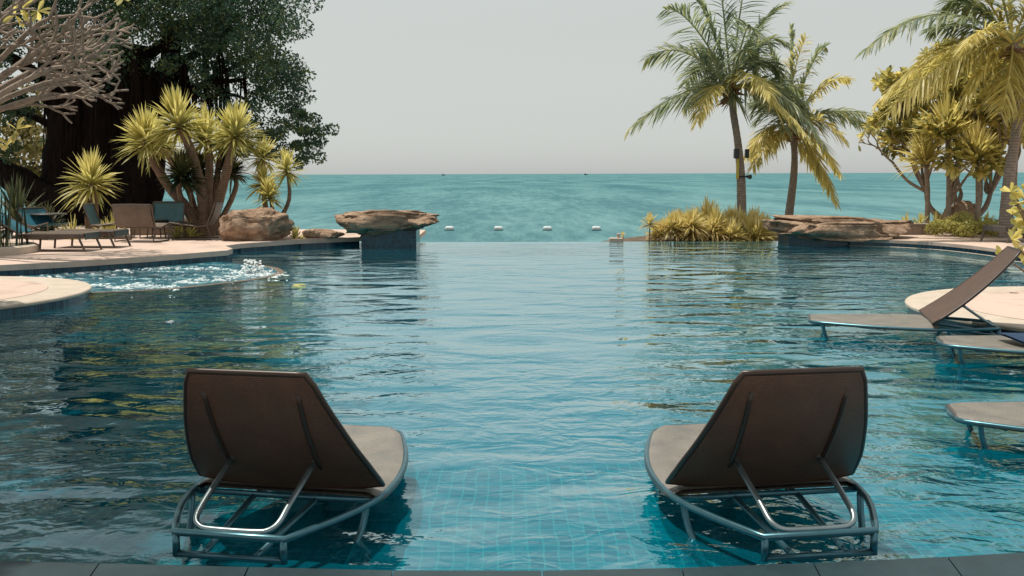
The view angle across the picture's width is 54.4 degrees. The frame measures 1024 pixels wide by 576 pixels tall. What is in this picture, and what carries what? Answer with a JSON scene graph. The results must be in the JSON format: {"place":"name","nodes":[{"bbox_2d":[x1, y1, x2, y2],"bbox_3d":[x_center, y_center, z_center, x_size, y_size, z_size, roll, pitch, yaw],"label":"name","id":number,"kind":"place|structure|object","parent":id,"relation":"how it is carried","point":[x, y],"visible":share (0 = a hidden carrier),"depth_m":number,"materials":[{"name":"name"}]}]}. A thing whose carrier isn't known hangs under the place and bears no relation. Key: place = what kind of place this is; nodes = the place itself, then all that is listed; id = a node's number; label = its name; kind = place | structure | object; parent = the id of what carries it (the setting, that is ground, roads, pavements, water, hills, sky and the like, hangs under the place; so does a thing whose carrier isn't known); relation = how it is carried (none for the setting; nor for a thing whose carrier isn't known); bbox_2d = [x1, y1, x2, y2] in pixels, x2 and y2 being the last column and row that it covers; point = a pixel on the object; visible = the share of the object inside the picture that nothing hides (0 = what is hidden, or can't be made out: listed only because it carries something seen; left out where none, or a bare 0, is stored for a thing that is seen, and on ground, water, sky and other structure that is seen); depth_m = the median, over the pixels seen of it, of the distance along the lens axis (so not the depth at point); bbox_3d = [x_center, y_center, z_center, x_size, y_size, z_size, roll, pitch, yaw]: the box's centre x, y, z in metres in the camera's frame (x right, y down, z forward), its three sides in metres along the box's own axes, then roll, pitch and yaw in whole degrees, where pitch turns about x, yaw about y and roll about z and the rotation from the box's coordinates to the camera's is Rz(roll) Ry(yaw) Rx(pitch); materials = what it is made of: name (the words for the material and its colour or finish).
{"place":"outdoors","nodes":[
{"label":"outdoors","id":0,"kind":"place"},
{"bbox_2d":[11,217,187,225],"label":"ground","id":1,"kind":"structure","parent":0,"point":[185,219],"depth_m":31.74,"materials":[{"name":"beige stone"}]},
{"bbox_2d":[0,114,46,205],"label":"garden bush","id":2,"kind":"object","parent":1,"relation":"on","point":[31,150],"visible":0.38,"depth_m":34.78,"materials":[{"name":"green plant"}]},
{"bbox_2d":[0,82,46,164],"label":"garden bush","id":3,"kind":"object","parent":1,"relation":"on","point":[39,112],"visible":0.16,"depth_m":35.38,"materials":[{"name":"green plant"}]},
{"bbox_2d":[23,165,41,206],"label":"garden bush","id":4,"kind":"object","parent":1,"relation":"on","point":[26,203],"visible":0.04,"depth_m":35.19,"materials":[{"name":"green plant"}]},
{"bbox_2d":[0,0,339,224],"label":"banyan tree","id":5,"kind":"object","parent":1,"relation":"on","point":[218,23],"visible":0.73,"depth_m":30.43,"materials":[{"name":"green plant"}]},
{"bbox_2d":[19,262,276,291],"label":"spa water","id":6,"kind":"structure","parent":0,"point":[161,277],"depth_m":16.57,"materials":[{"name":"blue liquid"}]},
{"bbox_2d":[48,259,288,290],"bbox_3d":[-5.968,-0.337,16.848,4.273,0.247,3.758,4,8,34],"label":"spa foam","id":7,"kind":"object","parent":6,"relation":"on","point":[247,269],"visible":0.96,"depth_m":17.03,"materials":[{"name":"white"}]},
{"bbox_2d":[0,241,358,275],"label":"pool wall","id":8,"kind":"structure","parent":0,"point":[124,266],"depth_m":18.53,"materials":[{"name":"tile"}]},
{"bbox_2d":[0,226,425,270],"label":"pool deck","id":9,"kind":"structure","parent":0,"point":[64,253],"depth_m":19.87,"materials":[{"name":"beige stone"}]},
{"bbox_2d":[0,241,39,255],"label":"planter kerb","id":10,"kind":"structure","parent":9,"relation":"on","point":[24,248],"depth_m":18.81,"materials":[{"name":"stone"}]},
{"bbox_2d":[0,172,33,246],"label":"reed clump","id":11,"kind":"object","parent":10,"relation":"in","point":[7,231],"visible":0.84,"depth_m":19.25,"materials":[{"name":"green plant"}]},
{"bbox_2d":[0,175,57,238],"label":"dark shrub","id":12,"kind":"object","parent":9,"relation":"on","point":[14,202],"visible":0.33,"depth_m":23.81,"materials":[{"name":"green plant"}]},
{"bbox_2d":[16,207,75,239],"bbox_3d":[-10.929,-1.526,23.344,0.983,0.731,0.866,2,7,20],"label":"lounge chair","id":13,"kind":"object","parent":9,"relation":"on","point":[42,221],"visible":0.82,"depth_m":23.37,"materials":[{"name":"teal fabric"}]},
{"bbox_2d":[24,201,69,233],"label":"dark shrub","id":14,"kind":"object","parent":9,"relation":"on","point":[48,208],"visible":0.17,"depth_m":25.45,"materials":[{"name":"green plant"}]},
{"bbox_2d":[30,213,66,230],"bbox_3d":[-11.018,-1.483,23.681,0.840,0.582,0.840,0,7,0],"label":"deck table","id":15,"kind":"object","parent":9,"relation":"on","point":[52,214],"visible":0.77,"depth_m":23.46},
{"bbox_2d":[1,212,101,251],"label":"deck lounger","id":16,"kind":"object","parent":9,"relation":"on","point":[78,235],"visible":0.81,"depth_m":19.45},
{"bbox_2d":[0,0,137,150],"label":"plumeria tree","id":17,"kind":"object","parent":9,"relation":"on","point":[50,51],"visible":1,"depth_m":17.50,"materials":[{"name":"grey plant"}]},
{"bbox_2d":[55,212,85,239],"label":"spiky plant","id":18,"kind":"object","parent":9,"relation":"on","point":[74,225],"visible":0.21,"depth_m":23.16,"materials":[{"name":"green plant"}]},
{"bbox_2d":[66,182,99,228],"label":"yucca","id":19,"kind":"object","parent":9,"relation":"on","point":[86,221],"visible":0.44,"depth_m":24.85,"materials":[{"name":"green plant"}]},
{"bbox_2d":[51,145,123,228],"bbox_3d":[-10.462,-2.408,24.637,1.810,2.309,1.809,0,7,0],"label":"yucca","id":20,"kind":"object","parent":9,"relation":"on","point":[90,165],"visible":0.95,"depth_m":24.53,"materials":[{"name":"green plant"}]},
{"bbox_2d":[54,229,130,247],"bbox_3d":[-8.720,-1.023,20.603,1.392,0.369,0.758,0,7,3],"label":"deck lounger","id":21,"kind":"object","parent":9,"relation":"on","point":[113,232],"visible":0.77,"depth_m":20.44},
{"bbox_2d":[92,216,114,237],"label":"spiky plant","id":22,"kind":"object","parent":9,"relation":"on","point":[106,227],"visible":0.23,"depth_m":23.95,"materials":[{"name":"green plant"}]},
{"bbox_2d":[82,203,134,238],"bbox_3d":[-9.519,-1.597,23.523,1.015,0.824,0.781,-1,7,-5],"label":"lounge chair","id":23,"kind":"object","parent":9,"relation":"on","point":[92,217],"visible":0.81,"depth_m":23.52,"materials":[{"name":"teal fabric"}]},
{"bbox_2d":[106,211,129,235],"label":"spiky plant","id":24,"kind":"object","parent":9,"relation":"on","point":[113,227],"visible":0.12,"depth_m":24.21,"materials":[{"name":"green plant"}]},
{"bbox_2d":[111,204,169,241],"bbox_3d":[-8.301,-1.468,22.260,0.981,0.847,0.756,1,7,12],"label":"lounge chair","id":25,"kind":"object","parent":9,"relation":"on","point":[130,216],"visible":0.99,"depth_m":21.95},
{"bbox_2d":[147,219,167,237],"bbox_3d":[-8.442,-1.408,23.618,0.540,0.432,0.540,0,7,0],"label":"deck table","id":26,"kind":"object","parent":9,"relation":"on","point":[159,220],"visible":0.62,"depth_m":23.50,"materials":[{"name":"black metal"}]},
{"bbox_2d":[139,201,185,238],"bbox_3d":[-8.219,-1.605,23.415,0.841,0.856,0.721,1,7,12],"label":"lounge chair","id":27,"kind":"object","parent":9,"relation":"on","point":[172,211],"visible":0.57,"depth_m":23.69,"materials":[{"name":"teal fabric"}]},
{"bbox_2d":[163,226,187,236],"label":"spiky plant","id":28,"kind":"object","parent":9,"relation":"on","point":[178,232],"visible":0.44,"depth_m":23.82,"materials":[{"name":"green plant"}]},
{"bbox_2d":[132,226,219,234],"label":"garden wall","id":29,"kind":"structure","parent":9,"relation":"on","point":[144,231],"depth_m":24.60,"materials":[{"name":"stone"}]},
{"bbox_2d":[111,81,270,235],"bbox_3d":[-7.590,-3.003,23.915,3.922,3.730,3.162,0,7,0],"label":"yucca tree","id":30,"kind":"object","parent":9,"relation":"on","point":[152,133],"visible":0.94,"depth_m":23.45,"materials":[{"name":"green plant"}]},
{"bbox_2d":[180,227,203,236],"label":"spiky plant","id":31,"kind":"object","parent":9,"relation":"on","point":[190,232],"visible":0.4,"depth_m":23.79,"materials":[{"name":"green plant"}]},
{"bbox_2d":[170,202,222,239],"bbox_3d":[-7.253,-1.554,22.975,1.084,0.851,0.781,-1,7,-4],"label":"lounge chair","id":32,"kind":"object","parent":9,"relation":"on","point":[216,208],"visible":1,"depth_m":22.76,"materials":[{"name":"brown fabric"}]},
{"bbox_2d":[218,207,294,240],"bbox_3d":[-5.790,-1.394,22.687,1.660,0.910,1.213,0,7,0],"label":"boulder","id":33,"kind":"object","parent":9,"relation":"on","point":[262,224],"visible":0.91,"depth_m":22.31,"materials":[{"name":"brown stone"}]},
{"bbox_2d":[242,135,306,212],"bbox_3d":[-5.674,-2.530,23.284,1.326,2.215,2.162,-6,9,-41],"label":"yucca","id":34,"kind":"object","parent":9,"relation":"on","point":[267,189],"visible":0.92,"depth_m":23.12,"materials":[{"name":"green plant"}]},
{"bbox_2d":[289,224,305,238],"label":"spiky plant","id":35,"kind":"object","parent":9,"relation":"on","point":[295,233],"visible":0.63,"depth_m":23.17,"materials":[{"name":"green plant"}]},
{"bbox_2d":[302,229,344,238],"bbox_3d":[-4.425,-1.253,23.408,0.997,0.284,0.519,0,7,0],"label":"rock","id":36,"kind":"object","parent":9,"relation":"on","point":[321,233],"visible":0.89,"depth_m":23.24,"materials":[{"name":"beige stone"}]},
{"bbox_2d":[0,241,1023,565],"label":"pool water","id":37,"kind":"structure","parent":0,"point":[314,273],"depth_m":10.69,"materials":[{"name":"blue liquid"}]},
{"bbox_2d":[0,305,1023,575],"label":"pool ledge","id":38,"kind":"object","parent":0,"point":[580,533],"visible":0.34,"depth_m":5.23,"materials":[{"name":"tile"}]},
{"bbox_2d":[171,368,407,568],"bbox_3d":[-1.038,0.759,5.100,0.993,0.958,1.828,1,7,11],"label":"sun lounger","id":39,"kind":"object","parent":38,"relation":"on","point":[263,433],"visible":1,"depth_m":4.56,"materials":[{"name":"fabric"}]},
{"bbox_2d":[644,366,878,566],"bbox_3d":[1.182,0.752,5.107,0.993,0.958,1.828,-1,7,-8],"label":"sun lounger","id":40,"kind":"object","parent":38,"relation":"on","point":[787,430],"visible":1,"depth_m":4.56,"materials":[{"name":"fabric"}]},
{"bbox_2d":[807,246,1021,356],"bbox_3d":[4.063,0.103,10.221,1.976,1.066,0.993,2,7,14],"label":"sun lounger","id":41,"kind":"object","parent":38,"relation":"on","point":[930,316],"visible":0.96,"depth_m":10.13,"materials":[{"name":"metal"}]},
{"bbox_2d":[905,286,1023,335],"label":"round platform","id":42,"kind":"structure","parent":38,"relation":"on","point":[1002,308],"depth_m":11.55,"materials":[{"name":"tile"}]},
{"bbox_2d":[935,335,1023,374],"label":"sun lounger","id":43,"kind":"object","parent":38,"relation":"on","point":[994,343],"visible":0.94,"depth_m":8.88,"materials":[{"name":"metal"}]},
{"bbox_2d":[997,333,1023,343],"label":"towel","id":44,"kind":"object","parent":43,"relation":"hanging from","point":[1018,337],"visible":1,"depth_m":8.84,"materials":[{"name":"blue fabric"}]},
{"bbox_2d":[945,401,1023,464],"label":"sun lounger","id":45,"kind":"object","parent":38,"relation":"on","point":[1006,416],"visible":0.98,"depth_m":6.25,"materials":[{"name":"metal"}]},
{"bbox_2d":[0,255,1023,506],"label":"pool floor","id":46,"kind":"structure","parent":0,"point":[112,473],"depth_m":8.25,"materials":[{"name":"tile"}]},
{"bbox_2d":[0,276,91,342],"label":"round platform","id":47,"kind":"structure","parent":46,"relation":"on","point":[20,295],"depth_m":13.03,"materials":[{"name":"tile"}]},
{"bbox_2d":[89,265,283,314],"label":"spa wall","id":48,"kind":"structure","parent":46,"relation":"on","point":[280,271],"depth_m":15.15,"materials":[{"name":"blue tile"}]},
{"bbox_2d":[361,229,419,261],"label":"tiled plinth","id":49,"kind":"structure","parent":46,"relation":"on","point":[405,239],"depth_m":22.78,"materials":[{"name":"tile"}]},
{"bbox_2d":[334,210,438,237],"bbox_3d":[-2.876,-1.484,23.110,2.467,0.709,1.565,0,7,0],"label":"flat rock","id":50,"kind":"object","parent":49,"relation":"on","point":[372,223],"visible":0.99,"depth_m":22.47,"materials":[{"name":"brown stone"}]},
{"bbox_2d":[778,234,849,259],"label":"tiled plinth","id":51,"kind":"structure","parent":46,"relation":"on","point":[792,241],"depth_m":23.08,"materials":[{"name":"tile"}]},
{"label":"pool wall","id":52,"kind":"structure","parent":46,"relation":"on","visible":0},
{"bbox_2d":[0,552,1023,575],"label":"pool coping","id":53,"kind":"object","parent":52,"relation":"on","point":[1008,564],"visible":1,"depth_m":3.99,"materials":[{"name":"stone"}]},
{"bbox_2d":[0,172,1023,243],"bbox_3d":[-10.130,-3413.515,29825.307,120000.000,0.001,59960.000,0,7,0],"label":"sea","id":54,"kind":"structure","parent":0,"point":[522,207],"depth_m":227.03,"materials":[{"name":"teal liquid"}]},
{"bbox_2d":[445,226,453,230],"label":"sea float","id":55,"kind":"object","parent":54,"relation":"on","point":[449,228],"visible":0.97,"depth_m":100.72,"materials":[{"name":"white plastic"}]},
{"bbox_2d":[494,226,502,230],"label":"sea float","id":56,"kind":"object","parent":54,"relation":"on","point":[498,228],"visible":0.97,"depth_m":100.46,"materials":[{"name":"white plastic"}]},
{"bbox_2d":[543,226,551,230],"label":"sea float","id":57,"kind":"object","parent":54,"relation":"on","point":[547,228],"visible":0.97,"depth_m":100.19,"materials":[{"name":"white plastic"}]},
{"bbox_2d":[592,226,600,230],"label":"sea float","id":58,"kind":"object","parent":54,"relation":"on","point":[596,228],"visible":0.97,"depth_m":99.94,"materials":[{"name":"white plastic"}]},
{"bbox_2d":[0,0,1023,174],"label":"sky","id":59,"kind":"structure","parent":0,"point":[409,86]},
{"bbox_2d":[423,243,777,254],"bbox_3d":[1.900,-0.147,24.765,13.500,1.930,0.120,0,7,0],"label":"pool weir","id":60,"kind":"object","parent":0,"point":[629,250],"depth_m":24.62,"materials":[{"name":"tile"}]},
{"bbox_2d":[602,229,777,242],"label":"ground","id":61,"kind":"structure","parent":0,"point":[636,239],"depth_m":25.57,"materials":[{"name":"beige stone"}]},
{"bbox_2d":[609,233,622,241],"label":"stone block","id":62,"kind":"structure","parent":61,"relation":"on","point":[618,239],"depth_m":24.88,"materials":[{"name":"beige stone"}]},
{"bbox_2d":[638,212,660,240],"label":"spiky shrub","id":63,"kind":"object","parent":61,"relation":"on","point":[649,219],"visible":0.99,"depth_m":25.14,"materials":[{"name":"green plant"}]},
{"bbox_2d":[642,217,673,240],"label":"spiky shrub","id":64,"kind":"object","parent":61,"relation":"on","point":[654,234],"visible":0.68,"depth_m":25.42,"materials":[{"name":"green plant"}]},
{"bbox_2d":[658,209,690,240],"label":"spiky shrub","id":65,"kind":"object","parent":61,"relation":"on","point":[674,222],"visible":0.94,"depth_m":25.11,"materials":[{"name":"green plant"}]},
{"bbox_2d":[668,207,702,240],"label":"spiky shrub","id":66,"kind":"object","parent":61,"relation":"on","point":[680,213],"visible":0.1,"depth_m":25.71,"materials":[{"name":"green plant"}]},
{"bbox_2d":[675,205,710,241],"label":"spiky shrub","id":67,"kind":"object","parent":61,"relation":"on","point":[693,224],"visible":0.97,"depth_m":25.17,"materials":[{"name":"green plant"}]},
{"bbox_2d":[694,195,724,237],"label":"spiky shrub","id":68,"kind":"object","parent":61,"relation":"on","point":[706,207],"visible":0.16,"depth_m":26.31,"materials":[{"name":"green plant"}]},
{"bbox_2d":[697,201,737,240],"bbox_3d":[5.268,-1.568,25.565,1.339,1.467,1.453,0,7,0],"label":"spiky shrub","id":69,"kind":"object","parent":61,"relation":"on","point":[713,220],"visible":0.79,"depth_m":25.41,"materials":[{"name":"green plant"}]},
{"bbox_2d":[624,0,828,215],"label":"coconut palm","id":70,"kind":"object","parent":61,"relation":"on","point":[726,87],"visible":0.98,"depth_m":26.25,"materials":[{"name":"green plant"}]},
{"bbox_2d":[733,149,739,158],"bbox_3d":[5.977,-3.580,26.517,0.130,0.260,0.160,0,7,0],"label":"speaker box","id":71,"kind":"object","parent":70,"relation":"attached to","point":[735,153],"visible":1,"depth_m":26.44,"materials":[{"name":"black plastic"}]},
{"bbox_2d":[736,158,738,178],"bbox_3d":[6.029,-3.191,26.612,0.070,0.550,0.050,0,7,0],"label":"marker board","id":72,"kind":"object","parent":70,"relation":"attached to","point":[737,168],"visible":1,"depth_m":26.59,"materials":[{"name":"yellow paint"}]},
{"bbox_2d":[744,149,748,157],"bbox_3d":[6.316,-3.614,26.765,0.100,0.240,0.160,0,7,0],"label":"speaker box","id":73,"kind":"object","parent":70,"relation":"attached to","point":[746,155],"visible":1,"depth_m":26.69,"materials":[{"name":"black plastic"}]},
{"bbox_2d":[716,202,741,238],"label":"spiky shrub","id":74,"kind":"object","parent":61,"relation":"on","point":[731,213],"visible":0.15,"depth_m":26.09,"materials":[{"name":"green plant"}]},
{"bbox_2d":[716,217,749,240],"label":"spiky shrub","id":75,"kind":"object","parent":61,"relation":"on","point":[732,229],"visible":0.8,"depth_m":25.24,"materials":[{"name":"green plant"}]},
{"bbox_2d":[734,204,774,240],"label":"spiky shrub","id":76,"kind":"object","parent":61,"relation":"on","point":[740,215],"visible":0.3,"depth_m":25.78,"materials":[{"name":"green plant"}]},
{"bbox_2d":[738,211,776,240],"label":"spiky shrub","id":77,"kind":"object","parent":61,"relation":"on","point":[756,227],"visible":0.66,"depth_m":25.48,"materials":[{"name":"green plant"}]},
{"bbox_2d":[754,211,777,238],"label":"spiky shrub","id":78,"kind":"object","parent":61,"relation":"on","point":[767,230],"visible":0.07,"depth_m":26.25,"materials":[{"name":"green plant"}]},
{"bbox_2d":[744,23,875,214],"bbox_3d":[8.247,-4.538,28.257,4.017,6.102,3.828,3,7,23],"label":"coconut palm","id":79,"kind":"object","parent":61,"relation":"on","point":[766,140],"visible":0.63,"depth_m":28.39,"materials":[{"name":"green plant"}]},
{"bbox_2d":[850,242,1023,276],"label":"pool wall","id":80,"kind":"structure","parent":0,"point":[929,247],"depth_m":21.93,"materials":[{"name":"tile"}]},
{"bbox_2d":[849,245,1021,262],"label":"waterline trim","id":81,"kind":"structure","parent":80,"relation":"attached to","point":[929,249],"depth_m":21.81,"materials":[{"name":"stone"}]},
{"bbox_2d":[868,231,1023,251],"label":"pool deck","id":82,"kind":"structure","parent":0,"point":[988,243],"depth_m":22.25,"materials":[{"name":"beige stone"}]},
{"bbox_2d":[761,215,913,242],"bbox_3d":[7.769,-1.385,23.458,3.395,0.657,2.001,0,7,0],"label":"flat rock","id":83,"kind":"object","parent":82,"relation":"on","point":[846,229],"visible":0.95,"depth_m":22.74,"materials":[{"name":"beige stone"}]},
{"bbox_2d":[901,211,914,222],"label":"spiky plant","id":84,"kind":"object","parent":82,"relation":"on","point":[906,217],"visible":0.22,"depth_m":24.97,"materials":[{"name":"green plant"}]},
{"bbox_2d":[912,211,927,222],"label":"spiky plant","id":85,"kind":"object","parent":82,"relation":"on","point":[921,218],"visible":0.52,"depth_m":25.04,"materials":[{"name":"green plant"}]},
{"bbox_2d":[905,223,937,234],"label":"stone wall","id":86,"kind":"structure","parent":82,"relation":"on","point":[917,228],"depth_m":24.30,"materials":[{"name":"beige stone"}]},
{"bbox_2d":[857,36,996,219],"bbox_3d":[11.057,-4.080,26.324,3.282,5.177,4.156,0,7,0],"label":"plumeria shrub","id":87,"kind":"object","parent":82,"relation":"on","point":[892,136],"visible":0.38,"depth_m":26.61,"materials":[{"name":"green plant"}]},
{"bbox_2d":[893,128,961,222],"bbox_3d":[10.513,-2.886,25.476,1.849,2.990,1.826,0,7,0],"label":"young yucca","id":88,"kind":"object","parent":82,"relation":"on","point":[926,156],"visible":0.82,"depth_m":25.33,"materials":[{"name":"green plant"}]},
{"bbox_2d":[931,209,943,220],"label":"spiky plant","id":89,"kind":"object","parent":82,"relation":"on","point":[936,216],"visible":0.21,"depth_m":24.92,"materials":[{"name":"green plant"}]},
{"bbox_2d":[854,0,1023,238],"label":"coconut palm","id":90,"kind":"object","parent":82,"relation":"on","point":[965,52],"visible":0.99,"depth_m":22.26,"materials":[{"name":"green plant"}]},
{"bbox_2d":[907,89,980,232],"bbox_3d":[10.921,-3.213,25.008,2.003,3.745,2.030,-6,8,-40],"label":"young yucca","id":91,"kind":"object","parent":82,"relation":"on","point":[944,106],"visible":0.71,"depth_m":24.79,"materials":[{"name":"green plant"}]},
{"bbox_2d":[941,200,974,222],"bbox_3d":[11.490,-1.850,25.579,0.912,0.789,0.615,0,7,0],"label":"layered rock","id":92,"kind":"object","parent":82,"relation":"on","point":[962,205],"visible":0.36,"depth_m":25.32,"materials":[{"name":"brown stone"}]},
{"bbox_2d":[924,210,998,237],"bbox_3d":[10.927,-1.528,24.010,1.907,0.660,2.205,2,7,22],"label":"shrub","id":93,"kind":"object","parent":82,"relation":"on","point":[958,225],"visible":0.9,"depth_m":23.65,"materials":[{"name":"green plant"}]},
{"bbox_2d":[931,46,1023,216],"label":"plumeria shrub","id":94,"kind":"object","parent":82,"relation":"on","point":[981,173],"visible":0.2,"depth_m":24.43,"materials":[{"name":"green plant"}]},
{"bbox_2d":[941,115,1017,233],"bbox_3d":[11.392,-2.749,24.377,1.891,2.965,1.925,0,7,0],"label":"young yucca","id":95,"kind":"object","parent":82,"relation":"on","point":[976,134],"visible":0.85,"depth_m":24.23,"materials":[{"name":"green plant"}]},
{"bbox_2d":[970,70,1023,213],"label":"plumeria shrub","id":96,"kind":"object","parent":82,"relation":"on","point":[978,104],"visible":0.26,"depth_m":23.58,"materials":[{"name":"green plant"}]},
{"bbox_2d":[980,224,1023,242],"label":"deck lounger","id":97,"kind":"object","parent":82,"relation":"on","point":[1002,228],"visible":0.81,"depth_m":21.69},
{"bbox_2d":[995,182,1023,271],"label":"yellow leaf shrub","id":98,"kind":"object","parent":82,"relation":"on","point":[1018,221],"visible":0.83,"depth_m":13.04,"materials":[{"name":"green plant"}]}
]}

